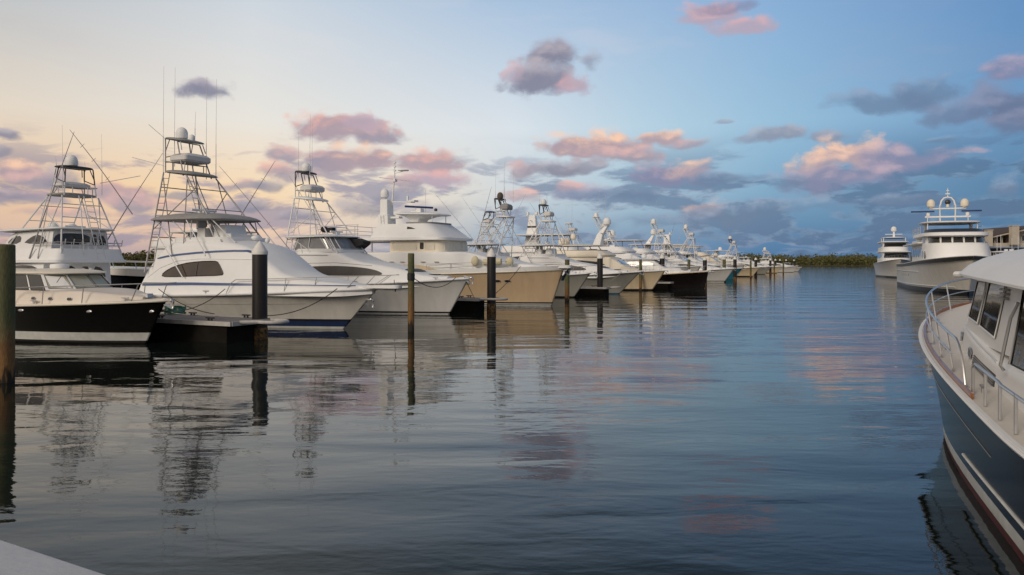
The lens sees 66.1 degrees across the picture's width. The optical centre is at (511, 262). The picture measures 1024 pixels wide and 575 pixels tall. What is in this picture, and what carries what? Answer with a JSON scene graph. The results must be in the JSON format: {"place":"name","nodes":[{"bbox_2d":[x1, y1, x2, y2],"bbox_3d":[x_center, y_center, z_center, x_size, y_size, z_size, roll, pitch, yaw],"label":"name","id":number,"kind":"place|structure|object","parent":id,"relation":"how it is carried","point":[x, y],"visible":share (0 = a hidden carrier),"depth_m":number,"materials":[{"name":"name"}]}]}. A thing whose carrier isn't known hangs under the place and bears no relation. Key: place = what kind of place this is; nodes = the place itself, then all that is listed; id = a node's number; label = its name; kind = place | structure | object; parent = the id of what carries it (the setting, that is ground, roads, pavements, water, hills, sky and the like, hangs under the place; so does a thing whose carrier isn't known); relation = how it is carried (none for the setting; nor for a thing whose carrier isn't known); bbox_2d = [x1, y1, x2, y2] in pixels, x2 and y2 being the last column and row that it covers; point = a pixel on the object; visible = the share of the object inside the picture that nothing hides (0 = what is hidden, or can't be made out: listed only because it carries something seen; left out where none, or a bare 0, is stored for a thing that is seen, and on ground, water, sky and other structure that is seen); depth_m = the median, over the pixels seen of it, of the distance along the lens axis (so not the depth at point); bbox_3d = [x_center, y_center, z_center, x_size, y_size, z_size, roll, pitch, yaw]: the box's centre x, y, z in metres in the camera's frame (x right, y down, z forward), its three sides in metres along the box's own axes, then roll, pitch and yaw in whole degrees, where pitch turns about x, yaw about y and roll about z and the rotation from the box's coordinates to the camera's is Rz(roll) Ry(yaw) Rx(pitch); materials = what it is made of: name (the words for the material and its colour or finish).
{"place":"outdoors","nodes":[
{"label":"outdoors","id":0,"kind":"place"},
{"bbox_2d":[0,540,104,574],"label":"walkway","id":1,"kind":"structure","parent":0,"point":[16,560],"depth_m":4.43,"materials":[{"name":"concrete"}]},
{"bbox_2d":[0,266,1023,574],"bbox_3d":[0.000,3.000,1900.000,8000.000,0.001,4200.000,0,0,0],"label":"water","id":2,"kind":"structure","parent":0,"point":[778,424],"depth_m":12.88,"materials":[{"name":"blue liquid"}]},
{"bbox_2d":[0,244,15,382],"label":"wooden piling","id":3,"kind":"object","parent":2,"relation":"in","point":[7,302],"visible":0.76,"depth_m":19.57,"materials":[{"name":"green wood"}]},
{"bbox_2d":[0,133,162,283],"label":"sportfishing boat","id":4,"kind":"object","parent":2,"relation":"on","point":[73,245],"visible":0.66,"depth_m":44.40,"materials":[{"name":"white plastic"}]},
{"bbox_2d":[15,263,176,343],"bbox_3d":[-17.568,1.825,30.821,11.951,3.550,3.904,0,0,24],"label":"cabin cruiser","id":5,"kind":"object","parent":2,"relation":"on","point":[60,303],"visible":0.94,"depth_m":28.90,"materials":[{"name":"black plastic"}]},
{"bbox_2d":[110,261,153,289],"bbox_3d":[-22.804,1.717,52.423,13.110,3.766,4.523,0,0,16],"label":"railed boat","id":6,"kind":"object","parent":2,"relation":"on","point":[125,275],"visible":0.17,"depth_m":51.44,"materials":[{"name":"metal"}]},
{"bbox_2d":[152,227,258,259],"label":"motor yacht","id":7,"kind":"object","parent":2,"relation":"on","point":[161,248],"visible":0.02,"depth_m":66.29,"materials":[{"name":"white plastic"}]},
{"bbox_2d":[149,312,289,342],"bbox_3d":[-14.981,2.567,32.550,14.434,0.985,2.300,0,0,27],"label":"finger dock","id":8,"kind":"object","parent":2,"relation":"on","point":[209,328],"visible":0.53,"depth_m":29.97,"materials":[{"name":"grey wood"}]},
{"bbox_2d":[164,305,185,313],"bbox_3d":[-14.301,2.014,33.399,0.939,0.398,0.790,0,0,0],"label":"hose coil","id":9,"kind":"object","parent":8,"relation":"on","point":[179,309],"visible":0.91,"depth_m":33.13,"materials":[{"name":"green rubber"}]},
{"bbox_2d":[70,79,401,328],"bbox_3d":[-12.933,-3.100,38.074,17.802,13.400,6.232,0,0,18],"label":"sportfishing boat","id":10,"kind":"object","parent":2,"relation":"on","point":[214,259],"visible":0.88,"depth_m":36.30,"materials":[{"name":"white metal"}]},
{"bbox_2d":[159,289,214,313],"bbox_3d":[-14.322,1.675,34.425,0.036,0.881,6.578,0,0,-43],"label":"mooring line","id":11,"kind":"object","parent":10,"relation":"attached to","point":[185,305],"visible":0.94,"depth_m":34.12,"materials":[{"name":"fabric"}]},
{"bbox_2d":[186,289,224,309],"bbox_3d":[-13.428,1.626,34.442,0.036,0.878,2.040,0,0,34],"label":"mooring line","id":12,"kind":"object","parent":10,"relation":"attached to","point":[206,301],"visible":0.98,"depth_m":34.58,"materials":[{"name":"fabric"}]},
{"bbox_2d":[252,241,267,339],"bbox_3d":[-9.821,1.685,30.657,0.621,5.030,0.621,0,0,16],"label":"sleeved piling","id":13,"kind":"object","parent":2,"relation":"in","point":[259,281],"visible":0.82,"depth_m":30.42,"materials":[{"name":"black plastic"}]},
{"bbox_2d":[267,289,336,315],"bbox_3d":[-8.504,1.606,32.232,0.036,0.941,4.444,0,0,24],"label":"mooring line","id":14,"kind":"object","parent":13,"relation":"attached to","point":[302,308],"visible":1,"depth_m":32.16,"materials":[{"name":"fabric"}]},
{"bbox_2d":[219,124,473,313],"bbox_3d":[-9.565,-2.810,47.891,16.275,12.820,6.420,0,0,25],"label":"sportfishing boat","id":15,"kind":"object","parent":2,"relation":"on","point":[335,253],"visible":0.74,"depth_m":45.98,"materials":[{"name":"metal"}]},
{"bbox_2d":[407,253,414,331],"bbox_3d":[-4.378,1.905,34.146,0.330,4.590,0.330,0,0,-17],"label":"wooden piling","id":16,"kind":"object","parent":2,"relation":"in","point":[410,276],"visible":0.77,"depth_m":34.02,"materials":[{"name":"brown wood"}]},
{"bbox_2d":[415,277,455,287],"bbox_3d":[-3.732,0.953,39.262,0.036,0.636,10.392,0,0,6],"label":"mooring line","id":17,"kind":"object","parent":16,"relation":"attached to","point":[434,287],"visible":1,"depth_m":38.57,"materials":[{"name":"fabric"}]},
{"bbox_2d":[336,161,571,305],"bbox_3d":[-5.765,-2.050,57.780,21.550,11.300,6.024,0,0,24],"label":"motor yacht","id":18,"kind":"object","parent":2,"relation":"on","point":[437,248],"visible":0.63,"depth_m":54.89,"materials":[{"name":"beige plastic"}]},
{"bbox_2d":[437,196,510,250],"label":"sportfishing boat","id":19,"kind":"object","parent":2,"relation":"on","point":[487,220],"visible":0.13,"depth_m":97.35,"materials":[{"name":"metal"}]},
{"bbox_2d":[452,295,507,311],"bbox_3d":[-7.329,2.567,51.041,15.584,0.985,1.600,0,0,26],"label":"finger dock","id":20,"kind":"object","parent":2,"relation":"on","point":[468,303],"visible":0.21,"depth_m":48.13,"materials":[{"name":"grey wood"}]},
{"bbox_2d":[487,248,495,310],"bbox_3d":[-1.259,1.670,48.276,0.578,5.060,0.578,0,0,12],"label":"sleeved piling","id":21,"kind":"object","parent":2,"relation":"in","point":[491,276],"visible":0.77,"depth_m":48.04,"materials":[{"name":"black plastic"}]},
{"bbox_2d":[467,170,597,297],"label":"sportfishing boat","id":22,"kind":"object","parent":2,"relation":"on","point":[576,281],"visible":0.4,"depth_m":68.67,"materials":[{"name":"metal"}]},
{"bbox_2d":[535,207,584,247],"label":"sportfishing boat","id":23,"kind":"object","parent":2,"relation":"on","point":[572,229],"visible":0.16,"depth_m":100.04,"materials":[{"name":"metal"}]},
{"bbox_2d":[565,259,569,300],"bbox_3d":[4.261,1.995,60.870,0.376,4.410,0.365,0,0,40],"label":"wooden piling","id":24,"kind":"object","parent":2,"relation":"in","point":[567,261],"visible":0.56,"depth_m":60.71,"materials":[{"name":"brown wood"}]},
{"bbox_2d":[501,212,638,267],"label":"motor yacht","id":25,"kind":"object","parent":2,"relation":"on","point":[517,251],"visible":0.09,"depth_m":93.65,"materials":[{"name":"white plastic"}]},
{"bbox_2d":[498,194,643,293],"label":"sportfishing boat","id":26,"kind":"object","parent":2,"relation":"on","point":[551,256],"visible":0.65,"depth_m":75.42,"materials":[{"name":"white paint"}]},
{"bbox_2d":[575,285,620,295],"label":"finger dock","id":27,"kind":"object","parent":2,"relation":"on","point":[592,291],"visible":0.29,"depth_m":69.94,"materials":[{"name":"grey wood"}]},
{"bbox_2d":[597,253,602,286],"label":"sleeved piling","id":28,"kind":"object","parent":2,"relation":"in","point":[600,270],"visible":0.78,"depth_m":69.80,"materials":[{"name":"black plastic"}]},
{"bbox_2d":[535,227,667,290],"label":"motor yacht","id":29,"kind":"object","parent":2,"relation":"on","point":[650,279],"visible":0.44,"depth_m":83.47,"materials":[{"name":"white plastic"}]},
{"bbox_2d":[592,203,619,246],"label":"sportfishing boat","id":30,"kind":"object","parent":2,"relation":"on","point":[595,216],"visible":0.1,"depth_m":107.75,"materials":[{"name":"metal"}]},
{"bbox_2d":[585,218,686,267],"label":"motor yacht","id":31,"kind":"object","parent":2,"relation":"on","point":[623,252],"visible":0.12,"depth_m":99.29,"materials":[{"name":"white plastic"}]},
{"bbox_2d":[639,259,641,290],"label":"wooden piling","id":32,"kind":"object","parent":2,"relation":"in","point":[640,275],"visible":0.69,"depth_m":82.23,"materials":[{"name":"brown wood"}]},
{"bbox_2d":[603,230,703,270],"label":"motor yacht","id":33,"kind":"object","parent":2,"relation":"on","point":[650,253],"visible":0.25,"depth_m":111.58,"materials":[{"name":"white plastic"}]},
{"bbox_2d":[659,254,664,265],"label":"sleeved piling","id":34,"kind":"object","parent":2,"relation":"in","point":[662,259],"visible":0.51,"depth_m":91.08,"materials":[{"name":"black plastic"}]},
{"bbox_2d":[654,281,673,288],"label":"finger dock","id":35,"kind":"object","parent":2,"relation":"on","point":[662,285],"visible":0.13,"depth_m":87.13,"materials":[{"name":"grey wood"}]},
{"bbox_2d":[621,254,711,288],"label":"cabin cruiser","id":36,"kind":"object","parent":2,"relation":"on","point":[682,278],"visible":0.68,"depth_m":89.55,"materials":[{"name":"black plastic"}]},
{"bbox_2d":[628,229,722,266],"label":"motor yacht","id":37,"kind":"object","parent":2,"relation":"on","point":[648,244],"visible":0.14,"depth_m":129.44,"materials":[{"name":"white plastic"}]},
{"bbox_2d":[651,230,732,266],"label":"motor yacht","id":38,"kind":"object","parent":2,"relation":"on","point":[680,245],"visible":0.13,"depth_m":143.82,"materials":[{"name":"white plastic"}]},
{"bbox_2d":[650,217,735,281],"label":"sportfishing boat","id":39,"kind":"object","parent":2,"relation":"on","point":[719,274],"visible":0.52,"depth_m":117.63,"materials":[{"name":"metal"}]},
{"bbox_2d":[703,257,706,283],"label":"sleeved piling","id":40,"kind":"object","parent":2,"relation":"in","point":[705,263],"visible":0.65,"depth_m":110.27,"materials":[{"name":"black plastic"}]},
{"bbox_2d":[673,246,746,275],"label":"motor yacht","id":41,"kind":"object","parent":2,"relation":"on","point":[709,257],"visible":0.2,"depth_m":153.11,"materials":[{"name":"white plastic"}]},
{"bbox_2d":[679,221,743,278],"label":"sportfishing boat","id":42,"kind":"object","parent":2,"relation":"on","point":[690,256],"visible":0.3,"depth_m":139.96,"materials":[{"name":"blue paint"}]},
{"bbox_2d":[705,247,762,264],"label":"motor yacht","id":43,"kind":"object","parent":2,"relation":"on","point":[717,251],"visible":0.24,"depth_m":211.69,"materials":[{"name":"white plastic"}]},
{"bbox_2d":[733,257,736,279],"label":"sleeved piling","id":44,"kind":"object","parent":2,"relation":"in","point":[735,266],"visible":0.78,"depth_m":133.09,"materials":[{"name":"black plastic"}]},
{"bbox_2d":[711,253,759,276],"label":"flybridge boat","id":45,"kind":"object","parent":2,"relation":"on","point":[744,271],"visible":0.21,"depth_m":161.45,"materials":[{"name":"metal"}]},
{"bbox_2d":[722,236,772,273],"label":"sportfishing boat","id":46,"kind":"object","parent":2,"relation":"on","point":[762,269],"visible":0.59,"depth_m":196.81,"materials":[{"name":"metal"}]},
{"bbox_2d":[750,260,751,277],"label":"wooden piling","id":47,"kind":"object","parent":2,"relation":"in","point":[750,268],"visible":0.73,"depth_m":147.24,"materials":[{"name":"brown wood"}]},
{"bbox_2d":[754,258,756,276],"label":"sleeved piling","id":48,"kind":"object","parent":2,"relation":"in","point":[755,262],"visible":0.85,"depth_m":164.45,"materials":[{"name":"black plastic"}]},
{"bbox_2d":[738,256,781,272],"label":"flybridge boat","id":49,"kind":"object","parent":2,"relation":"on","point":[777,268],"visible":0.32,"depth_m":215.63,"materials":[{"name":"plastic"}]},
{"bbox_2d":[769,258,771,273],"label":"sleeved piling","id":50,"kind":"object","parent":2,"relation":"in","point":[770,264],"visible":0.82,"depth_m":199.81,"materials":[{"name":"black plastic"}]},
{"bbox_2d":[760,247,797,271],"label":"sportfishing boat","id":51,"kind":"object","parent":2,"relation":"on","point":[789,268],"visible":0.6,"depth_m":233.65,"materials":[{"name":"metal"}]},
{"bbox_2d":[873,226,911,277],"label":"motor yacht","id":52,"kind":"object","parent":2,"relation":"on","point":[891,255],"visible":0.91,"depth_m":155.40,"materials":[{"name":"white plastic"}]},
{"bbox_2d":[896,188,990,294],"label":"motor yacht","id":53,"kind":"object","parent":2,"relation":"on","point":[940,256],"visible":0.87,"depth_m":79.05,"materials":[{"name":"white plastic"}]},
{"bbox_2d":[918,249,1023,562],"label":"cabin cruiser","id":54,"kind":"object","parent":2,"relation":"on","point":[973,349],"visible":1,"depth_m":10.41,"materials":[{"name":"white paint"}]},
{"bbox_2d":[992,249,1013,254],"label":"hardtop boat","id":55,"kind":"object","parent":2,"relation":"on","point":[999,252],"visible":0.09,"depth_m":93.82,"materials":[{"name":"white plastic"}]},
{"bbox_2d":[0,0,1023,258],"label":"sky","id":56,"kind":"structure","parent":0,"point":[806,127],"materials":[{"name":"blue"}]},
{"bbox_2d":[795,265,873,265],"bbox_3d":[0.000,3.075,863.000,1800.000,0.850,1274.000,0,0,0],"label":"shore","id":57,"kind":"structure","parent":0,"point":[834,265],"depth_m":649.39,"materials":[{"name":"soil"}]},
{"bbox_2d":[110,249,154,266],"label":"shore trees","id":58,"kind":"object","parent":57,"relation":"on","point":[135,256],"visible":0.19,"depth_m":236.79,"materials":[{"name":"green plant"}]},
{"bbox_2d":[710,252,911,264],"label":"mangrove wood","id":59,"kind":"object","parent":57,"relation":"on","point":[857,259],"visible":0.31,"depth_m":668.97,"materials":[{"name":"green plant"}]},
{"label":"right bank","id":60,"kind":"structure","parent":0,"visible":0},
{"bbox_2d":[981,225,1023,255],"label":"marina building","id":61,"kind":"structure","parent":60,"relation":"on","point":[1011,236],"depth_m":130.80,"materials":[{"name":"beige paint"}]}
]}

